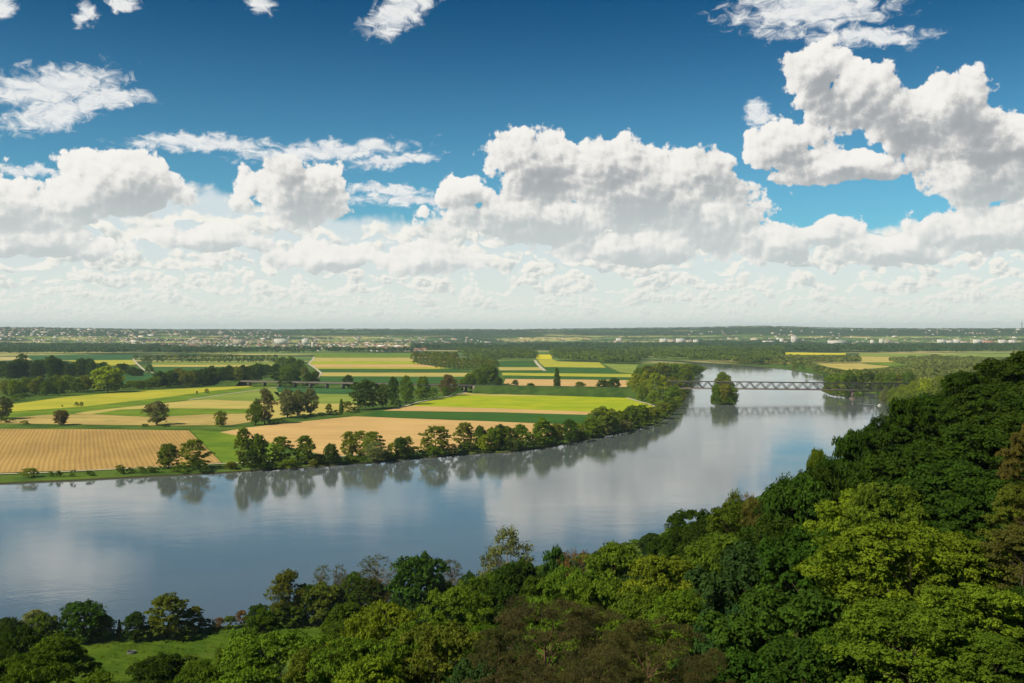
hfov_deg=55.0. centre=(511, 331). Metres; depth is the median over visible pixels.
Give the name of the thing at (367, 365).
field
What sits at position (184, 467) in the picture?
bush
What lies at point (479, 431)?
broadleaf tree
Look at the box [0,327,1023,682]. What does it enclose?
ground
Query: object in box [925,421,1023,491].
broadleaf tree
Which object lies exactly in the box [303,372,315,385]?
broadleaf tree
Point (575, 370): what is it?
field
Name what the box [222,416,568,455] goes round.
field
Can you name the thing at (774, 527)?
broadleaf tree
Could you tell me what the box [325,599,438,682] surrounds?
broadleaf tree
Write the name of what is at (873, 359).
field
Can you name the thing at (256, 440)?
broadleaf tree
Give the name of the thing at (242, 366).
broadleaf tree
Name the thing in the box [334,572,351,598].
broadleaf tree
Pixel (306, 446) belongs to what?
broadleaf tree
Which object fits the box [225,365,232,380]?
broadleaf tree
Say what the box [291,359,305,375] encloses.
broadleaf tree
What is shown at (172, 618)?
broadleaf tree
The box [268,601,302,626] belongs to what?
broadleaf tree
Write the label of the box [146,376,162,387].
broadleaf tree
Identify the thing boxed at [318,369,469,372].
field
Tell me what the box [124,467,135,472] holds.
bush
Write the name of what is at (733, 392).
broadleaf tree
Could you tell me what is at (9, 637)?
broadleaf tree
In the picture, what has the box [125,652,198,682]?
broadleaf tree
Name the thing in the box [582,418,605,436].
broadleaf tree
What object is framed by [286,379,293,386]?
bush
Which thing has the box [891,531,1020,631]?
broadleaf tree
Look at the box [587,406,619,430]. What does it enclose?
broadleaf tree
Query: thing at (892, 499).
broadleaf tree
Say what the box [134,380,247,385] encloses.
embankment
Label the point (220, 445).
field
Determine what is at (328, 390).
field
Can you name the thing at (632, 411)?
broadleaf tree
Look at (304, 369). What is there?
broadleaf tree
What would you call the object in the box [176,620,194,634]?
bush
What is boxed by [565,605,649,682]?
broadleaf tree
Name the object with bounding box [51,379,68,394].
broadleaf tree
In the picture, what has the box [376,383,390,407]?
willow tree
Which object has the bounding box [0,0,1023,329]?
sky
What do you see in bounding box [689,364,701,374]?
broadleaf tree
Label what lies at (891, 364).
field
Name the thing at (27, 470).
bush
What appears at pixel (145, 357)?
broadleaf tree
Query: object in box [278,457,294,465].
broadleaf tree
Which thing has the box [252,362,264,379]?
broadleaf tree
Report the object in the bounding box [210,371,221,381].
broadleaf tree
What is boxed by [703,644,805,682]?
broadleaf tree
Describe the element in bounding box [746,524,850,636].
broadleaf tree
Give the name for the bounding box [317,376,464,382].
field
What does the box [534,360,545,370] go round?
path
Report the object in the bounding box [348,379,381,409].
broadleaf tree
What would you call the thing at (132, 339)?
distant town
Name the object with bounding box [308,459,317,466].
bush
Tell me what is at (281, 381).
bush
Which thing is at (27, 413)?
field
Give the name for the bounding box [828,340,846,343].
works hall
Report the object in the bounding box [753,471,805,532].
broadleaf tree
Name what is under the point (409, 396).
willow tree
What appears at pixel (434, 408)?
field
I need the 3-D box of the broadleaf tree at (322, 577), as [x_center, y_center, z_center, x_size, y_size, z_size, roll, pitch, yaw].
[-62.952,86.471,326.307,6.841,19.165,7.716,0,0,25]
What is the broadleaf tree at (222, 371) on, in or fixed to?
on the ground at (864, 335)
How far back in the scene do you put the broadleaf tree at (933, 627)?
56.09 m
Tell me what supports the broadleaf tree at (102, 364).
on the ground at (864, 335)
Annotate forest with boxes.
[0,338,1023,352]
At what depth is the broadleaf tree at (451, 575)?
322.47 m
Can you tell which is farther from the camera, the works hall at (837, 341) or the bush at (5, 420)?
the works hall at (837, 341)
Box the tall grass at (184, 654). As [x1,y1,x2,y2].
[67,620,343,680]
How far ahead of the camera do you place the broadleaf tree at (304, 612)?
315.95 m
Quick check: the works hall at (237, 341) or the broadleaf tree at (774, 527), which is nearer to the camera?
the broadleaf tree at (774, 527)
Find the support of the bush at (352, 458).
on the ground at (864, 335)
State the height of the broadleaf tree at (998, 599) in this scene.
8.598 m
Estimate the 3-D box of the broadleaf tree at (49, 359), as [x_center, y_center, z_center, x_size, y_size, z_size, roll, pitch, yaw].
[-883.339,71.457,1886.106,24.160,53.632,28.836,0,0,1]
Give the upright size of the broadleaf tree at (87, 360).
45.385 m
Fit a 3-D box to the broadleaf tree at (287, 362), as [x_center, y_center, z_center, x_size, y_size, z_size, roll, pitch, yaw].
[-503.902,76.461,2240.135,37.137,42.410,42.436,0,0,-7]
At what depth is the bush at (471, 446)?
772.68 m
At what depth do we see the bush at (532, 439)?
803.02 m
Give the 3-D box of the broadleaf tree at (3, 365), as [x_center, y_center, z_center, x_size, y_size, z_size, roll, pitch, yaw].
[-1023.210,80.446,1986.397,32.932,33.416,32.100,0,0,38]
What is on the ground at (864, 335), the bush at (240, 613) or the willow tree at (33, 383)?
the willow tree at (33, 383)
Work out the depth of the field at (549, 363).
2807.83 m
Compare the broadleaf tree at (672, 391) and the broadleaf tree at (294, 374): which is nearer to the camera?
the broadleaf tree at (672, 391)
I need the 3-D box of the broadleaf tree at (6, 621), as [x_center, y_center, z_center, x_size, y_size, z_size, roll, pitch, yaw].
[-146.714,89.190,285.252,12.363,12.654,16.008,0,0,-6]
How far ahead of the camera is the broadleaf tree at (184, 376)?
1670.60 m
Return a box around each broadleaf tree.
[0,363,12,376]
[0,379,9,395]
[0,616,31,650]
[0,624,52,682]
[0,647,37,682]
[0,652,75,682]
[4,361,18,380]
[8,380,22,394]
[11,358,25,379]
[16,353,27,360]
[18,359,29,377]
[18,632,102,682]
[19,609,49,635]
[27,612,62,637]
[28,360,46,377]
[31,359,47,377]
[35,375,44,393]
[44,355,59,377]
[46,376,56,393]
[47,357,64,376]
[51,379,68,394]
[52,410,69,424]
[53,598,111,641]
[59,668,128,682]
[61,361,69,375]
[63,363,76,375]
[66,375,74,390]
[74,357,87,376]
[78,375,94,391]
[81,357,95,374]
[85,361,97,375]
[86,615,119,640]
[90,365,124,392]
[90,368,103,389]
[97,362,108,367]
[108,374,125,390]
[114,363,129,374]
[120,611,151,641]
[124,380,134,387]
[125,367,138,375]
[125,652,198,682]
[134,369,144,375]
[134,380,145,388]
[139,355,147,362]
[144,378,155,387]
[144,592,190,637]
[145,364,154,373]
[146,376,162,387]
[147,355,155,361]
[151,370,166,387]
[155,443,179,468]
[158,355,166,362]
[165,370,177,387]
[173,368,182,383]
[173,658,213,682]
[176,372,183,385]
[177,354,184,362]
[178,370,190,385]
[178,438,215,467]
[184,371,197,384]
[184,606,206,631]
[192,370,202,384]
[196,368,204,383]
[197,354,203,361]
[197,646,256,682]
[200,367,212,385]
[209,365,215,372]
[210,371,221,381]
[211,629,330,682]
[213,410,227,426]
[218,367,230,380]
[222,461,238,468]
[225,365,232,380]
[228,367,237,380]
[231,367,245,380]
[234,427,252,467]
[236,607,288,682]
[239,364,249,379]
[244,366,252,380]
[246,603,269,629]
[249,365,258,379]
[249,433,269,466]
[251,355,258,362]
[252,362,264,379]
[258,364,269,376]
[268,363,280,380]
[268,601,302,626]
[270,436,294,461]
[274,357,290,366]
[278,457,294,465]
[279,365,292,380]
[282,645,339,682]
[284,356,297,367]
[288,369,300,384]
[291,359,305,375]
[293,435,315,463]
[293,584,323,623]
[299,581,345,623]
[300,366,308,379]
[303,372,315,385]
[306,635,385,682]
[311,370,320,385]
[311,454,326,462]
[312,564,330,585]
[317,601,379,655]
[320,443,338,463]
[321,590,347,612]
[325,404,332,413]
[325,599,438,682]
[331,564,346,586]
[331,653,405,682]
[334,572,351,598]
[338,571,363,602]
[340,431,356,454]
[342,375,352,386]
[343,454,354,461]
[344,577,391,615]
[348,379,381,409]
[348,554,396,605]
[349,430,366,456]
[360,431,386,459]
[377,620,447,682]
[383,550,450,625]
[388,376,399,399]
[393,437,408,456]
[396,620,498,682]
[415,376,430,397]
[416,580,505,682]
[418,426,451,452]
[424,580,463,629]
[432,657,500,682]
[443,559,463,584]
[449,620,511,682]
[452,422,473,444]
[457,378,468,389]
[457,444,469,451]
[458,570,481,621]
[460,572,515,642]
[460,594,613,682]
[460,654,560,682]
[463,373,476,388]
[463,570,512,646]
[463,626,552,682]
[465,558,553,680]
[472,369,486,384]
[473,425,486,450]
[477,525,536,647]
[477,546,505,623]
[478,364,495,383]
[478,376,487,384]
[486,427,502,448]
[487,367,498,383]
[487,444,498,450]
[494,377,502,384]
[495,423,507,449]
[497,426,516,449]
[511,574,564,677]
[512,424,531,446]
[514,643,639,682]
[524,563,611,682]
[532,416,553,445]
[539,544,572,639]
[549,422,564,442]
[556,548,588,573]
[556,576,627,682]
[562,418,579,439]
[562,540,647,631]
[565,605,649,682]
[572,423,585,438]
[575,381,586,385]
[577,553,593,567]
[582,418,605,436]
[582,614,722,682]
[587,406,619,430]
[595,379,608,386]
[602,585,689,682]
[607,378,620,386]
[615,410,629,428]
[617,554,697,681]
[622,405,643,426]
[631,367,645,385]
[631,588,724,682]
[637,404,653,422]
[638,533,680,591]
[639,536,654,550]
[640,365,660,382]
[642,532,659,544]
[647,407,661,421]
[649,647,742,682]
[653,362,672,376]
[654,401,671,417]
[659,508,719,583]
[662,397,677,413]
[663,376,677,390]
[664,385,680,399]
[665,531,757,613]
[666,363,682,378]
[670,602,792,682]
[672,523,730,587]
[673,396,682,408]
[676,379,690,395]
[678,368,694,385]
[679,363,692,376]
[679,390,687,400]
[680,572,733,655]
[683,540,807,657]
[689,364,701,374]
[695,582,846,681]
[703,500,763,582]
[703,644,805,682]
[710,383,721,401]
[713,488,750,533]
[715,378,724,385]
[717,373,725,378]
[718,383,730,404]
[723,511,813,600]
[728,386,738,404]
[736,496,765,532]
[740,492,754,503]
[741,473,838,552]
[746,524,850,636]
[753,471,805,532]
[756,627,895,682]
[787,462,848,520]
[788,540,904,664]
[791,519,996,678]
[794,487,930,595]
[794,620,908,682]
[801,596,1000,682]
[806,447,825,468]
[817,454,840,481]
[823,374,832,391]
[830,373,841,392]
[831,428,875,488]
[832,454,881,476]
[834,423,904,483]
[838,480,939,598]
[840,372,850,393]
[845,369,852,380]
[847,454,930,489]
[848,373,859,393]
[855,370,865,388]
[864,371,875,387]
[864,414,900,455]
[871,439,981,497]
[872,372,885,389]
[873,422,937,484]
[882,371,895,391]
[885,406,955,439]
[885,488,950,515]
[886,396,933,446]
[889,457,1023,542]
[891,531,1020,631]
[893,372,902,389]
[893,582,1023,682]
[901,370,915,385]
[902,502,996,575]
[907,392,986,438]
[916,377,936,404]
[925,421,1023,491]
[925,476,1022,561]
[933,383,1023,453]
[935,357,1023,395]
[936,370,987,424]
[936,373,1008,421]
[940,631,1023,682]
[946,409,1023,480]
[969,523,1023,596]
[975,482,1023,584]
[982,585,1023,640]
[985,395,1023,432]
[989,350,1023,387]
[994,422,1023,524]
[1011,459,1023,482]
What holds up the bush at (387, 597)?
on the ground at (864, 335)
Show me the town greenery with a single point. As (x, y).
(512, 341)
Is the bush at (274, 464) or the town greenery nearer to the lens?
the bush at (274, 464)
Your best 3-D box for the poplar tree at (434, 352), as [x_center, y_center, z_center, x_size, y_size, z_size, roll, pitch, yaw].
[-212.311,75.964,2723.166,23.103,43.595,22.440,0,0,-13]
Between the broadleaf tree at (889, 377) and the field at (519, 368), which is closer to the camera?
the broadleaf tree at (889, 377)
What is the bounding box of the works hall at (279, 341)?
[274,338,287,344]
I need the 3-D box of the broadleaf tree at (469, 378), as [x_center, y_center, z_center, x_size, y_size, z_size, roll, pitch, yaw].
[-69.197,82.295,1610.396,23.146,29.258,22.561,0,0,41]
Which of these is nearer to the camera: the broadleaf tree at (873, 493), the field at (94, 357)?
the broadleaf tree at (873, 493)
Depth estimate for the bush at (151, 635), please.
301.95 m
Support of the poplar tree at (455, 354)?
on the ground at (864, 335)
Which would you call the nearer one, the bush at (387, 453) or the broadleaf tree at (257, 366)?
the bush at (387, 453)
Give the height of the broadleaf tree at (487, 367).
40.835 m
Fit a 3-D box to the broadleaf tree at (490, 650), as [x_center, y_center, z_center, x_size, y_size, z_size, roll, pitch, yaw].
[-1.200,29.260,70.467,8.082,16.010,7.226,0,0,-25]
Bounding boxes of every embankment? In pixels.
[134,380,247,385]
[472,385,650,397]
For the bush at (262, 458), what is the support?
on the ground at (864, 335)
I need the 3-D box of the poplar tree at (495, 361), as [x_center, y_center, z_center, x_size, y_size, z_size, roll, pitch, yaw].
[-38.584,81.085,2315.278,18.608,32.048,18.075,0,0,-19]
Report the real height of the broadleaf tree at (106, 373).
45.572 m
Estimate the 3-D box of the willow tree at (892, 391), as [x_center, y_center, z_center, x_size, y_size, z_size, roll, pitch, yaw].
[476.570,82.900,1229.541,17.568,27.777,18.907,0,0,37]
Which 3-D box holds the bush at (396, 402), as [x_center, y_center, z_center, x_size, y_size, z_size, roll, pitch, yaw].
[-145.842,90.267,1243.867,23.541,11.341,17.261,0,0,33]
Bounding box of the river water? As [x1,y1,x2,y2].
[0,359,889,632]
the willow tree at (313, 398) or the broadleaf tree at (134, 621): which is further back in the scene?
the willow tree at (313, 398)
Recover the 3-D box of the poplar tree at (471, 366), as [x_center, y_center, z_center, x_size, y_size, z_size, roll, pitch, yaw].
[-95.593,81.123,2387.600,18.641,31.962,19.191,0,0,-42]
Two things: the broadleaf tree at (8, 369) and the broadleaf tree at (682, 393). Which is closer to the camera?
the broadleaf tree at (682, 393)
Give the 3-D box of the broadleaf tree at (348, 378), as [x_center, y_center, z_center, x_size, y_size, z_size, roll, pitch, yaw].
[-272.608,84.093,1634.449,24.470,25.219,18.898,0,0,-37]
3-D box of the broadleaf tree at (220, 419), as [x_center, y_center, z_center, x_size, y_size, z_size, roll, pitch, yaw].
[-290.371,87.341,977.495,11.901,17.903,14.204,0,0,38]
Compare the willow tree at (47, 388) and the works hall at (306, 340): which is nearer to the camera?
the willow tree at (47, 388)
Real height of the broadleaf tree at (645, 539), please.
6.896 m
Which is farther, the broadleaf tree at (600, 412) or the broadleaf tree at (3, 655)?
the broadleaf tree at (600, 412)
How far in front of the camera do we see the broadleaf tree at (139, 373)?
2076.83 m
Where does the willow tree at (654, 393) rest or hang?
on the ground at (864, 335)
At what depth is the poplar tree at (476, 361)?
2369.76 m
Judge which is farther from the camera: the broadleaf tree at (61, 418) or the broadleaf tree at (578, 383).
the broadleaf tree at (578, 383)
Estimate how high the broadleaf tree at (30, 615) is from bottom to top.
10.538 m
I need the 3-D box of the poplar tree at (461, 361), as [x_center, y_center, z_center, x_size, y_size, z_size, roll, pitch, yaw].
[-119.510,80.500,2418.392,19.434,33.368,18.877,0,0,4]
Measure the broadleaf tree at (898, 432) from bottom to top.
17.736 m
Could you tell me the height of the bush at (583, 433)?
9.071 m
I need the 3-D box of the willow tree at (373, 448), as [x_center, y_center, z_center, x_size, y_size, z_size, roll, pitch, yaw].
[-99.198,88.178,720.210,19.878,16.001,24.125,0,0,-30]
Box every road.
[133,359,155,373]
[308,357,321,376]
[498,385,591,386]
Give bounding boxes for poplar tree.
[117,620,121,635]
[339,399,343,414]
[405,436,414,456]
[414,352,421,362]
[417,353,424,364]
[419,439,428,453]
[422,351,428,364]
[425,352,431,363]
[431,351,438,365]
[432,357,438,367]
[436,357,442,368]
[441,351,447,364]
[441,357,448,367]
[446,357,452,367]
[450,358,457,368]
[452,351,458,363]
[455,358,461,367]
[460,357,466,369]
[464,358,472,368]
[468,358,475,369]
[474,358,479,369]
[492,359,499,368]
[553,368,560,385]
[626,378,634,386]
[630,373,642,391]
[636,371,650,398]
[647,372,662,399]
[654,375,668,396]
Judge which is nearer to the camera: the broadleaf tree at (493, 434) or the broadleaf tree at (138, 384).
the broadleaf tree at (493, 434)
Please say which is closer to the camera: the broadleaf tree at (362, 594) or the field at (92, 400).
the broadleaf tree at (362, 594)
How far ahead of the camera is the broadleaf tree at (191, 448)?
673.95 m
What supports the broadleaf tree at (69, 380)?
on the ground at (864, 335)
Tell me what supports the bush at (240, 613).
on the meadow
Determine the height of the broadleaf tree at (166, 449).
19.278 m
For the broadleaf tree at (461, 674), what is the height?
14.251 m
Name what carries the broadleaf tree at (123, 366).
on the ground at (864, 335)
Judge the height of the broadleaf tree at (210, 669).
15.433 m
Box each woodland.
[455,345,784,363]
[732,353,1011,394]
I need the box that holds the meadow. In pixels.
[70,619,339,682]
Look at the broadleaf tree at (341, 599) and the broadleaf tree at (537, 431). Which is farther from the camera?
the broadleaf tree at (537, 431)
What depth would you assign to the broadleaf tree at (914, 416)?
150.29 m
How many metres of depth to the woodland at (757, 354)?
3496.04 m
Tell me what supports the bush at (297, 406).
on the ground at (864, 335)
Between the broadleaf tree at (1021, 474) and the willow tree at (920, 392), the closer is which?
the broadleaf tree at (1021, 474)
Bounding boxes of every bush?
[0,418,15,422]
[16,468,39,477]
[20,393,30,399]
[84,470,94,475]
[115,465,126,473]
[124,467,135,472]
[137,466,147,472]
[141,624,153,637]
[146,615,166,634]
[170,464,190,471]
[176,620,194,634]
[191,459,209,471]
[197,618,216,628]
[209,617,228,629]
[219,626,266,666]
[221,615,237,628]
[235,610,246,624]
[239,450,260,470]
[241,615,249,625]
[257,454,273,469]
[269,461,282,467]
[277,378,285,386]
[278,459,301,468]
[279,401,305,417]
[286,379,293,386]
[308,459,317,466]
[328,454,342,461]
[343,401,352,411]
[346,456,360,461]
[379,588,405,616]
[385,450,397,458]
[386,442,396,457]
[388,399,401,405]
[409,446,421,453]
[413,389,421,398]
[425,445,443,456]
[429,387,437,396]
[438,386,451,396]
[446,444,457,455]
[461,442,478,451]
[476,434,490,450]
[508,438,520,451]
[526,433,537,445]
[537,433,560,446]
[570,556,585,563]
[578,431,591,441]
[601,425,613,433]
[619,420,633,431]
[626,539,643,550]
[630,418,645,426]
[714,397,724,403]
[724,397,733,404]
[826,384,835,393]
[836,384,845,394]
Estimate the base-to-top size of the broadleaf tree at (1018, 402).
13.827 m
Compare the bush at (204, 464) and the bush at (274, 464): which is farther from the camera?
the bush at (274, 464)
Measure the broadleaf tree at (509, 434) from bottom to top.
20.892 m
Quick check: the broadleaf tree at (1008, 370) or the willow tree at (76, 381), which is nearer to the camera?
the broadleaf tree at (1008, 370)
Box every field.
[0,386,250,410]
[0,414,251,424]
[0,429,220,472]
[5,386,273,416]
[26,354,132,359]
[66,360,135,364]
[74,399,253,413]
[94,409,251,416]
[122,374,151,384]
[151,367,221,371]
[152,361,279,364]
[152,365,272,366]
[191,430,279,462]
[192,388,278,400]
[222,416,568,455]
[260,400,356,418]
[276,386,352,393]
[276,392,379,403]
[309,361,418,363]
[310,358,412,360]
[311,364,433,366]
[314,354,411,357]
[315,367,450,368]
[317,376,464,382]
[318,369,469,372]
[321,372,467,376]
[363,411,592,423]
[383,406,592,414]
[413,395,653,411]
[455,393,548,395]
[498,361,537,366]
[498,367,540,369]
[499,367,619,372]
[502,373,631,376]
[502,375,631,379]
[504,379,628,386]
[536,355,551,358]
[537,359,605,367]
[602,363,636,372]
[785,352,845,354]
[815,363,888,369]
[859,353,1010,356]
[860,356,892,361]
[864,362,908,365]
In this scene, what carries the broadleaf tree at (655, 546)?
on the ground at (864, 335)
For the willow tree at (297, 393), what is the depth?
1097.47 m
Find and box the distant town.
[0,327,1023,347]
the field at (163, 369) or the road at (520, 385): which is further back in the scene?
the field at (163, 369)
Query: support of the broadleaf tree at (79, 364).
on the ground at (864, 335)
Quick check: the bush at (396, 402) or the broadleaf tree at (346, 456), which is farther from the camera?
the bush at (396, 402)
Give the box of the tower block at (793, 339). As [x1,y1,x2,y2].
[791,336,796,342]
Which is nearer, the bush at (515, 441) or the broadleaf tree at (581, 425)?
the bush at (515, 441)
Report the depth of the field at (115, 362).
3078.72 m
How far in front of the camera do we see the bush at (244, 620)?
313.88 m
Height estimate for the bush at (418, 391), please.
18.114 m
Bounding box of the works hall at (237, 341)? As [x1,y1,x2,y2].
[233,339,244,344]
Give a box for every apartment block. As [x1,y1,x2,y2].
[937,339,945,342]
[973,339,981,343]
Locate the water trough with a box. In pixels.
[127,650,135,653]
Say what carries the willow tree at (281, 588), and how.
on the meadow
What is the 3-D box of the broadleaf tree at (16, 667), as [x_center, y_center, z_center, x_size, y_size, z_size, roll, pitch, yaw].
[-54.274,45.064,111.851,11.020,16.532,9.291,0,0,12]
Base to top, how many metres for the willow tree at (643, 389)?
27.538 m
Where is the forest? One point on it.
(19, 347)
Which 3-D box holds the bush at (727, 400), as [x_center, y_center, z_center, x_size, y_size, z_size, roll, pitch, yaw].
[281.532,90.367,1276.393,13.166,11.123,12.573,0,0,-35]
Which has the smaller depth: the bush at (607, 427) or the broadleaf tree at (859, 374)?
the bush at (607, 427)
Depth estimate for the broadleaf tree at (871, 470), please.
123.61 m
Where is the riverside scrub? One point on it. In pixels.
(60, 473)
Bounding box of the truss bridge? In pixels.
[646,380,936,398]
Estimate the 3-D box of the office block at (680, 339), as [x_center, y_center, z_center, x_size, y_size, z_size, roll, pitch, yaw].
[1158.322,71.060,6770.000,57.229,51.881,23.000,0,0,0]
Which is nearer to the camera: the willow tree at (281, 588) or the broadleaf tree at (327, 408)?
the willow tree at (281, 588)
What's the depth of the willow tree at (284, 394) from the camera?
1074.17 m
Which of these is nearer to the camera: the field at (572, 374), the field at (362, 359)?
the field at (572, 374)
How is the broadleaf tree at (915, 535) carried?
on the ground at (864, 335)
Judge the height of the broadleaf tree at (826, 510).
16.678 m
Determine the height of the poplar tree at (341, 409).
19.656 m
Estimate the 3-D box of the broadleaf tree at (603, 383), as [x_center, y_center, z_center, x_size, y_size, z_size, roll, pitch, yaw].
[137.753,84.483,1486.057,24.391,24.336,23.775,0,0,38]
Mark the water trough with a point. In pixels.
(131, 651)
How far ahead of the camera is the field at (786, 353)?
4190.92 m
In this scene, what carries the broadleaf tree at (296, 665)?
on the ground at (864, 335)
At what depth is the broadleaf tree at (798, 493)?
106.70 m
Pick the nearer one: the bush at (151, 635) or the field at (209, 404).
the bush at (151, 635)
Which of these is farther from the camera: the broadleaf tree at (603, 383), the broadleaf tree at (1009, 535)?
the broadleaf tree at (603, 383)
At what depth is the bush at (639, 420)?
965.89 m
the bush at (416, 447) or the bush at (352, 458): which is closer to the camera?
the bush at (352, 458)
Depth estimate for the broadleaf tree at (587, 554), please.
392.99 m
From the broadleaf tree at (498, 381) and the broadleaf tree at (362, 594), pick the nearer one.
the broadleaf tree at (362, 594)
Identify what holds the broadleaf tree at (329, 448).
on the ground at (864, 335)
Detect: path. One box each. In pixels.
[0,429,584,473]
[188,387,274,399]
[394,392,466,408]
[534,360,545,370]
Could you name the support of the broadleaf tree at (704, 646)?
on the ground at (864, 335)
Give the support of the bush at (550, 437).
on the ground at (864, 335)
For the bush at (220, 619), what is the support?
on the ground at (864, 335)
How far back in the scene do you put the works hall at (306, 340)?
6759.00 m
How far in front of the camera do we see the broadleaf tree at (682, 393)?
1297.26 m
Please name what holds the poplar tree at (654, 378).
on the ground at (864, 335)
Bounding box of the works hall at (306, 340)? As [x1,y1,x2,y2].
[302,338,308,344]
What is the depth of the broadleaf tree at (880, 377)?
1543.01 m
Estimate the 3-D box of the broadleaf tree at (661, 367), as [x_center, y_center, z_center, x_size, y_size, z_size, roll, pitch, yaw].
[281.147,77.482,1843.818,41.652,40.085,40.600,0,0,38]
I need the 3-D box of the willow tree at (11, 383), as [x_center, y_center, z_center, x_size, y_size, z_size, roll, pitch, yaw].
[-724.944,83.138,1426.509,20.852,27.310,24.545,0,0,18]
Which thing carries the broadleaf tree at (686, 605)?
on the ground at (864, 335)
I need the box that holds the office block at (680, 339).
[676,338,684,341]
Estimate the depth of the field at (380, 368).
2499.49 m
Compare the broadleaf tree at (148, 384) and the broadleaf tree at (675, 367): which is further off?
the broadleaf tree at (675, 367)
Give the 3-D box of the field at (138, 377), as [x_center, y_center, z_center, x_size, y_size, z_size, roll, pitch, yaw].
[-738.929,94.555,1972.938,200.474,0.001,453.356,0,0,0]
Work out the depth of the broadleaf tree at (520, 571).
168.23 m
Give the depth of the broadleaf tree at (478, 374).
1652.79 m
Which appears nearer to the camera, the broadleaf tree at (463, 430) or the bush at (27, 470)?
the bush at (27, 470)
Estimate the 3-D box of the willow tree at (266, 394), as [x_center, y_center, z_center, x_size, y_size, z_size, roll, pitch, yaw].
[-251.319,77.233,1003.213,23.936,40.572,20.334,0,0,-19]
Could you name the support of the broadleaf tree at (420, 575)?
on the ground at (864, 335)
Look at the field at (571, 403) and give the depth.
1307.96 m
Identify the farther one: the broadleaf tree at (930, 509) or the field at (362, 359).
the field at (362, 359)
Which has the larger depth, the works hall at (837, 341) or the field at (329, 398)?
the works hall at (837, 341)
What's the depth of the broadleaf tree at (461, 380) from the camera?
1543.52 m
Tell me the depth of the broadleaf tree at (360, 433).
735.82 m
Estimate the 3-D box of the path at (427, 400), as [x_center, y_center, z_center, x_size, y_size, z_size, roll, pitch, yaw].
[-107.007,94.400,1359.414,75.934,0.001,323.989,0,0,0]
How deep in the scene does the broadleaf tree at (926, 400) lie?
162.71 m
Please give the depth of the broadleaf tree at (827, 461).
121.89 m
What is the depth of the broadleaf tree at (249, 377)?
1783.97 m
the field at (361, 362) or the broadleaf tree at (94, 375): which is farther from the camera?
the field at (361, 362)
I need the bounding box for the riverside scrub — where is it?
[55,430,591,475]
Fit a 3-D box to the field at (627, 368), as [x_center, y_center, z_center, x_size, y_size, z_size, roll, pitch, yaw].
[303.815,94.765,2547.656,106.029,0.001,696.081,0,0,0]
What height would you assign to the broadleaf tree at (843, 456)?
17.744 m
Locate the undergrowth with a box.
[362,511,788,677]
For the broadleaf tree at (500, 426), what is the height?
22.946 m
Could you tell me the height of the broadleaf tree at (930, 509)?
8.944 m
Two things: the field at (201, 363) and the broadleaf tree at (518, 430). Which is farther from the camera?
the field at (201, 363)
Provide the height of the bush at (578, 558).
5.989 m
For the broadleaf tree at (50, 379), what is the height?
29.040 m
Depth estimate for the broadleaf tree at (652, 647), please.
66.71 m
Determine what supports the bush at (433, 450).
on the ground at (864, 335)
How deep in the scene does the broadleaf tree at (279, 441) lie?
695.01 m
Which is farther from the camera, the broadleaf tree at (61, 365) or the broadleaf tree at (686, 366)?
the broadleaf tree at (686, 366)
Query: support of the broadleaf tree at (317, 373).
on the ground at (864, 335)
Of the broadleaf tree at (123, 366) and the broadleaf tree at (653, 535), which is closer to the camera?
the broadleaf tree at (653, 535)
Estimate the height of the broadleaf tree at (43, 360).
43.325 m
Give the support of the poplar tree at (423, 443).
on the ground at (864, 335)
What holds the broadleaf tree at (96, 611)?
on the ground at (864, 335)
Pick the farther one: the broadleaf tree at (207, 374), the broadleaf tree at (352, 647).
the broadleaf tree at (207, 374)
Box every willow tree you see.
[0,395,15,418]
[6,379,21,394]
[20,377,30,392]
[27,379,42,394]
[38,379,52,395]
[52,374,62,380]
[61,375,73,391]
[68,377,84,392]
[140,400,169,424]
[245,401,265,424]
[254,388,276,423]
[263,568,309,621]
[275,388,299,417]
[292,389,309,415]
[302,388,319,412]
[361,441,391,462]
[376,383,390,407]
[396,374,415,404]
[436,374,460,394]
[606,419,621,432]
[635,383,647,400]
[646,390,661,404]
[880,389,890,405]
[886,387,897,400]
[894,384,906,399]
[900,392,913,399]
[905,380,921,398]
[916,390,925,398]
[928,375,944,394]
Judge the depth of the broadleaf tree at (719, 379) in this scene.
1426.41 m
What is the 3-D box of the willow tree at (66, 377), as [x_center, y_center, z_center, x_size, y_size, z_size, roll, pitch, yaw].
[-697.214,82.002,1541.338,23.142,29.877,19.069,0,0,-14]
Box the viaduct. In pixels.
[240,380,474,392]
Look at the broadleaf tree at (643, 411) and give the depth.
989.95 m
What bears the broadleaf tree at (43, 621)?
on the ground at (864, 335)
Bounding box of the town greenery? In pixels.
[0,325,1023,344]
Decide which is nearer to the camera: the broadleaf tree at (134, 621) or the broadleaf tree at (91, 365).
the broadleaf tree at (134, 621)
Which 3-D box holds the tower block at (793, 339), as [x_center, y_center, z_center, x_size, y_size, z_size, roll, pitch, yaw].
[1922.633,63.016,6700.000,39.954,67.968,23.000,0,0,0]
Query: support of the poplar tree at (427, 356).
on the ground at (864, 335)
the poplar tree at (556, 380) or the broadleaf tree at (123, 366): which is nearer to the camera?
the poplar tree at (556, 380)
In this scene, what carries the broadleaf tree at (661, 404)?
on the ground at (864, 335)
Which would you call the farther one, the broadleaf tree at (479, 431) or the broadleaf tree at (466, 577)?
the broadleaf tree at (479, 431)
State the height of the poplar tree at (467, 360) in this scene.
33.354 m

